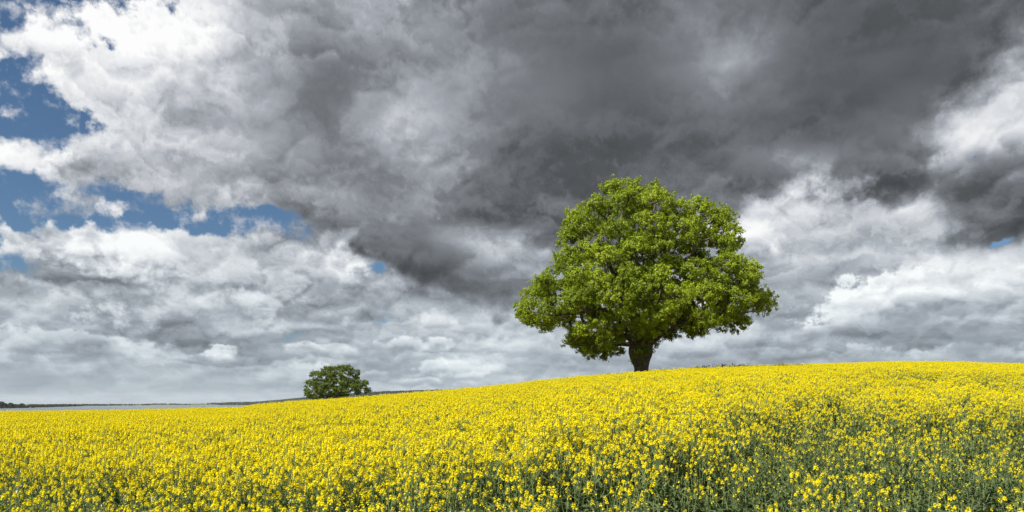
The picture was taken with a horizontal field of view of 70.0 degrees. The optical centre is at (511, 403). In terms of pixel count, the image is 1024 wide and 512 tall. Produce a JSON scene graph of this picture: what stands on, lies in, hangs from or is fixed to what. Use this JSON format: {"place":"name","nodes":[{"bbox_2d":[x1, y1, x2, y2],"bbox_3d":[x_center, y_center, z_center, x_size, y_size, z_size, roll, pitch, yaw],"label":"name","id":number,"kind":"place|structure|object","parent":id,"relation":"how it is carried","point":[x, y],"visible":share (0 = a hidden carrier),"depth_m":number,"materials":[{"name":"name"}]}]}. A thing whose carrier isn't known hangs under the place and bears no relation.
{"place":"outdoors","nodes":[
{"label":"outdoors","id":0,"kind":"place"},
{"bbox_2d":[0,405,248,410],"bbox_3d":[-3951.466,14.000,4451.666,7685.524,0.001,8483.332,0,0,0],"label":"water","id":1,"kind":"structure","parent":0,"point":[135,407],"depth_m":2379.90,"materials":[{"name":"grey liquid"}]},
{"bbox_2d":[0,0,1023,403],"label":"sky","id":2,"kind":"structure","parent":0,"point":[202,201],"materials":[{"name":"grey"}]},
{"bbox_2d":[25,393,1021,511],"bbox_3d":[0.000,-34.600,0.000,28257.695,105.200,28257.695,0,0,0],"label":"ground","id":3,"kind":"structure","parent":0,"point":[521,509],"depth_m":12.51,"materials":[{"name":"plant"}]},
{"bbox_2d":[58,501,77,511],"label":"rapeseed plant","id":4,"kind":"object","parent":3,"relation":"on","point":[73,506],"visible":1,"depth_m":5.11,"materials":[{"name":"yellow plant"}]},
{"bbox_2d":[155,504,186,511],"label":"rapeseed plant","id":5,"kind":"object","parent":3,"relation":"on","point":[184,508],"visible":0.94,"depth_m":6.26,"materials":[{"name":"yellow plant"}]},
{"bbox_2d":[194,497,230,511],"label":"rapeseed plant","id":6,"kind":"object","parent":3,"relation":"on","point":[214,506],"visible":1,"depth_m":5.73,"materials":[{"name":"yellow plant"}]},
{"bbox_2d":[0,389,447,407],"bbox_3d":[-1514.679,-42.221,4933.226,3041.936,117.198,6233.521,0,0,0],"label":"woodland","id":7,"kind":"object","parent":3,"relation":"on","point":[225,403],"visible":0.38,"depth_m":4938.28,"materials":[{"name":"green plant"}]},
{"bbox_2d":[211,499,247,511],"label":"rapeseed plant","id":8,"kind":"object","parent":3,"relation":"on","point":[233,504],"visible":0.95,"depth_m":5.84,"materials":[{"name":"yellow plant"}]},
{"bbox_2d":[243,502,271,511],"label":"rapeseed plant","id":9,"kind":"object","parent":3,"relation":"on","point":[253,506],"visible":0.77,"depth_m":6.25,"materials":[{"name":"yellow plant"}]},
{"bbox_2d":[298,476,325,511],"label":"rapeseed plant","id":10,"kind":"object","parent":3,"relation":"on","point":[316,502],"visible":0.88,"depth_m":6.63,"materials":[{"name":"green plant"}]},
{"bbox_2d":[316,494,357,511],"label":"rapeseed plant","id":11,"kind":"object","parent":3,"relation":"on","point":[322,504],"visible":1,"depth_m":5.33,"materials":[{"name":"yellow plant"}]},
{"bbox_2d":[303,364,372,399],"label":"tree","id":12,"kind":"object","parent":3,"relation":"on","point":[323,388],"visible":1,"depth_m":175.84,"materials":[{"name":"green plant"}]},
{"bbox_2d":[336,494,354,511],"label":"rapeseed plant","id":13,"kind":"object","parent":3,"relation":"on","point":[351,503],"visible":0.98,"depth_m":6.54,"materials":[{"name":"yellow plant"}]},
{"bbox_2d":[362,501,381,511],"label":"rapeseed plant","id":14,"kind":"object","parent":3,"relation":"on","point":[373,509],"visible":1,"depth_m":5.40,"materials":[{"name":"yellow plant"}]},
{"bbox_2d":[368,479,407,511],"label":"rapeseed plant","id":15,"kind":"object","parent":3,"relation":"on","point":[401,507],"visible":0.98,"depth_m":6.21,"materials":[{"name":"yellow plant"}]},
{"bbox_2d":[384,476,411,511],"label":"rapeseed plant","id":16,"kind":"object","parent":3,"relation":"on","point":[400,493],"visible":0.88,"depth_m":6.53,"materials":[{"name":"green plant"}]},
{"bbox_2d":[389,485,423,511],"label":"rapeseed plant","id":17,"kind":"object","parent":3,"relation":"on","point":[408,504],"visible":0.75,"depth_m":6.32,"materials":[{"name":"yellow plant"}]},
{"bbox_2d":[393,465,429,511],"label":"rapeseed plant","id":18,"kind":"object","parent":3,"relation":"on","point":[409,480],"visible":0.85,"depth_m":6.20,"materials":[{"name":"yellow plant"}]},
{"bbox_2d":[405,481,437,511],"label":"rapeseed plant","id":19,"kind":"object","parent":3,"relation":"on","point":[426,492],"visible":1,"depth_m":5.93,"materials":[{"name":"yellow plant"}]},
{"bbox_2d":[418,490,448,511],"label":"rapeseed plant","id":20,"kind":"object","parent":3,"relation":"on","point":[436,509],"visible":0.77,"depth_m":6.34,"materials":[{"name":"yellow plant"}]},
{"bbox_2d":[422,481,444,511],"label":"rapeseed plant","id":21,"kind":"object","parent":3,"relation":"on","point":[437,496],"visible":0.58,"depth_m":6.71,"materials":[{"name":"green plant"}]},
{"bbox_2d":[431,467,469,511],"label":"rapeseed plant","id":22,"kind":"object","parent":3,"relation":"on","point":[455,481],"visible":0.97,"depth_m":6.37,"materials":[{"name":"yellow plant"}]},
{"bbox_2d":[439,478,465,511],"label":"rapeseed plant","id":23,"kind":"object","parent":3,"relation":"on","point":[448,491],"visible":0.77,"depth_m":6.77,"materials":[{"name":"yellow plant"}]},
{"bbox_2d":[459,484,477,511],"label":"rapeseed plant","id":24,"kind":"object","parent":3,"relation":"on","point":[463,508],"visible":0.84,"depth_m":6.10,"materials":[{"name":"green plant"}]},
{"bbox_2d":[462,484,482,511],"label":"rapeseed plant","id":25,"kind":"object","parent":3,"relation":"on","point":[470,505],"visible":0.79,"depth_m":6.42,"materials":[{"name":"green plant"}]},
{"bbox_2d":[472,498,490,511],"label":"rapeseed plant","id":26,"kind":"object","parent":3,"relation":"on","point":[474,503],"visible":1,"depth_m":5.79,"materials":[{"name":"yellow plant"}]},
{"bbox_2d":[479,494,485,511],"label":"rapeseed plant","id":27,"kind":"object","parent":3,"relation":"on","point":[482,510],"visible":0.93,"depth_m":6.44,"materials":[{"name":"green plant"}]},
{"bbox_2d":[497,498,523,511],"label":"rapeseed plant","id":28,"kind":"object","parent":3,"relation":"on","point":[512,505],"visible":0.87,"depth_m":5.97,"materials":[{"name":"yellow plant"}]},
{"bbox_2d":[494,475,527,511],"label":"rapeseed plant","id":29,"kind":"object","parent":3,"relation":"on","point":[507,498],"visible":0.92,"depth_m":6.02,"materials":[{"name":"yellow plant"}]},
{"bbox_2d":[0,360,1023,511],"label":"rapeseed crop","id":30,"kind":"object","parent":3,"relation":"on","point":[930,431],"visible":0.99,"depth_m":9.94,"materials":[{"name":"yellow plant"}]},
{"bbox_2d":[501,469,524,511],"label":"rapeseed plant","id":31,"kind":"object","parent":3,"relation":"on","point":[515,495],"visible":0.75,"depth_m":6.60,"materials":[{"name":"green plant"}]},
{"bbox_2d":[504,476,530,510],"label":"rapeseed plant","id":32,"kind":"object","parent":3,"relation":"on","point":[515,498],"visible":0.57,"depth_m":6.69,"materials":[{"name":"yellow plant"}]},
{"bbox_2d":[508,497,536,511],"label":"rapeseed plant","id":33,"kind":"object","parent":3,"relation":"on","point":[520,499],"visible":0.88,"depth_m":5.63,"materials":[{"name":"yellow plant"}]},
{"bbox_2d":[510,466,554,511],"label":"rapeseed plant","id":34,"kind":"object","parent":3,"relation":"on","point":[533,497],"visible":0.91,"depth_m":6.02,"materials":[{"name":"yellow plant"}]},
{"bbox_2d":[524,489,557,511],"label":"rapeseed plant","id":35,"kind":"object","parent":3,"relation":"on","point":[538,509],"visible":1,"depth_m":5.36,"materials":[{"name":"yellow plant"}]},
{"bbox_2d":[532,491,553,511],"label":"rapeseed plant","id":36,"kind":"object","parent":3,"relation":"on","point":[544,494],"visible":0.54,"depth_m":6.50,"materials":[{"name":"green plant"}]},
{"bbox_2d":[552,488,570,511],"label":"rapeseed plant","id":37,"kind":"object","parent":3,"relation":"on","point":[555,504],"visible":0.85,"depth_m":6.27,"materials":[{"name":"green plant"}]},
{"bbox_2d":[560,485,577,511],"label":"rapeseed plant","id":38,"kind":"object","parent":3,"relation":"on","point":[566,503],"visible":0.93,"depth_m":6.79,"materials":[{"name":"green plant"}]},
{"bbox_2d":[591,491,603,511],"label":"rapeseed plant","id":39,"kind":"object","parent":3,"relation":"on","point":[596,502],"visible":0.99,"depth_m":6.51,"materials":[{"name":"green plant"}]},
{"bbox_2d":[604,490,635,511],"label":"rapeseed plant","id":40,"kind":"object","parent":3,"relation":"on","point":[619,493],"visible":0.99,"depth_m":6.09,"materials":[{"name":"yellow plant"}]},
{"bbox_2d":[609,485,631,511],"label":"rapeseed plant","id":41,"kind":"object","parent":3,"relation":"on","point":[617,497],"visible":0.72,"depth_m":6.60,"materials":[{"name":"green plant"}]},
{"bbox_2d":[611,481,647,509],"bbox_3d":[1.113,1.131,6.444,0.380,0.959,0.319,-9,2,-9],"label":"rapeseed plant","id":42,"kind":"object","parent":3,"relation":"on","point":[624,483],"visible":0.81,"depth_m":6.43,"materials":[{"name":"green plant"}]},
{"bbox_2d":[616,486,643,511],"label":"rapeseed plant","id":43,"kind":"object","parent":3,"relation":"on","point":[636,504],"visible":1,"depth_m":6.12,"materials":[{"name":"yellow plant"}]},
{"bbox_2d":[620,490,642,511],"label":"rapeseed plant","id":44,"kind":"object","parent":3,"relation":"on","point":[630,500],"visible":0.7,"depth_m":6.17,"materials":[{"name":"green plant"}]},
{"bbox_2d":[627,461,657,511],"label":"rapeseed plant","id":45,"kind":"object","parent":3,"relation":"on","point":[644,476],"visible":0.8,"depth_m":6.50,"materials":[{"name":"yellow plant"}]},
{"bbox_2d":[512,172,780,371],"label":"oak tree","id":46,"kind":"object","parent":3,"relation":"on","point":[647,326],"visible":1,"depth_m":56.58,"materials":[{"name":"green plant"}]},
{"bbox_2d":[634,493,663,511],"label":"rapeseed plant","id":47,"kind":"object","parent":3,"relation":"on","point":[654,510],"visible":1,"depth_m":5.83,"materials":[{"name":"green plant"}]},
{"bbox_2d":[648,494,666,511],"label":"rapeseed plant","id":48,"kind":"object","parent":3,"relation":"on","point":[658,504],"visible":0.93,"depth_m":6.14,"materials":[{"name":"green plant"}]},
{"bbox_2d":[663,498,667,510],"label":"rapeseed plant","id":49,"kind":"object","parent":3,"relation":"on","point":[664,504],"visible":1,"depth_m":5.59,"materials":[{"name":"yellow plant"}]},
{"bbox_2d":[673,480,697,511],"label":"rapeseed plant","id":50,"kind":"object","parent":3,"relation":"on","point":[680,497],"visible":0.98,"depth_m":6.64,"materials":[{"name":"green plant"}]},
{"bbox_2d":[703,491,723,511],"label":"rapeseed plant","id":51,"kind":"object","parent":3,"relation":"on","point":[716,504],"visible":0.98,"depth_m":6.39,"materials":[{"name":"green plant"}]},
{"bbox_2d":[708,476,728,511],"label":"rapeseed plant","id":52,"kind":"object","parent":3,"relation":"on","point":[720,498],"visible":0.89,"depth_m":6.59,"materials":[{"name":"green plant"}]},
{"bbox_2d":[693,363,744,367],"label":"dry weeds","id":53,"kind":"object","parent":3,"relation":"on","point":[715,366],"visible":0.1,"depth_m":66.89,"materials":[{"name":"beige plant"}]},
{"bbox_2d":[711,479,737,511],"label":"rapeseed plant","id":54,"kind":"object","parent":3,"relation":"on","point":[724,499],"visible":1,"depth_m":6.32,"materials":[{"name":"green plant"}]},
{"bbox_2d":[756,501,777,511],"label":"rapeseed plant","id":55,"kind":"object","parent":3,"relation":"on","point":[771,510],"visible":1,"depth_m":5.34,"materials":[{"name":"yellow plant"}]},
{"bbox_2d":[797,497,810,511],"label":"rapeseed plant","id":56,"kind":"object","parent":3,"relation":"on","point":[807,509],"visible":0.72,"depth_m":6.15,"materials":[{"name":"yellow plant"}]},
{"bbox_2d":[788,491,824,511],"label":"rapeseed plant","id":57,"kind":"object","parent":3,"relation":"on","point":[805,495],"visible":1,"depth_m":5.71,"materials":[{"name":"yellow plant"}]},
{"bbox_2d":[816,493,839,511],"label":"rapeseed plant","id":58,"kind":"object","parent":3,"relation":"on","point":[829,497],"visible":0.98,"depth_m":5.91,"materials":[{"name":"yellow plant"}]},
{"bbox_2d":[852,489,871,511],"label":"rapeseed plant","id":59,"kind":"object","parent":3,"relation":"on","point":[863,509],"visible":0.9,"depth_m":6.11,"materials":[{"name":"green plant"}]},
{"bbox_2d":[854,493,879,511],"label":"rapeseed plant","id":60,"kind":"object","parent":3,"relation":"on","point":[871,509],"visible":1,"depth_m":5.77,"materials":[{"name":"green plant"}]},
{"bbox_2d":[856,491,887,511],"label":"rapeseed plant","id":61,"kind":"object","parent":3,"relation":"on","point":[874,506],"visible":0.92,"depth_m":5.96,"materials":[{"name":"yellow plant"}]},
{"bbox_2d":[865,467,890,511],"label":"rapeseed plant","id":62,"kind":"object","parent":3,"relation":"on","point":[871,481],"visible":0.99,"depth_m":6.07,"materials":[{"name":"yellow plant"}]},
{"bbox_2d":[870,491,885,509],"bbox_3d":[3.043,1.157,5.950,0.339,0.886,0.279,0,0,45],"label":"rapeseed plant","id":63,"kind":"object","parent":3,"relation":"on","point":[880,499],"visible":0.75,"depth_m":6.02,"materials":[{"name":"green plant"}]},
{"bbox_2d":[933,490,971,511],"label":"rapeseed plant","id":64,"kind":"object","parent":3,"relation":"on","point":[948,503],"visible":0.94,"depth_m":5.72,"materials":[{"name":"yellow plant"}]},
{"bbox_2d":[952,505,970,511],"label":"rapeseed plant","id":65,"kind":"object","parent":3,"relation":"on","point":[967,510],"visible":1,"depth_m":5.02,"materials":[{"name":"yellow plant"}]},
{"bbox_2d":[998,487,1023,511],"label":"rapeseed plant","id":66,"kind":"object","parent":3,"relation":"on","point":[1016,491],"visible":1,"depth_m":5.37,"materials":[{"name":"yellow plant"}]}
]}

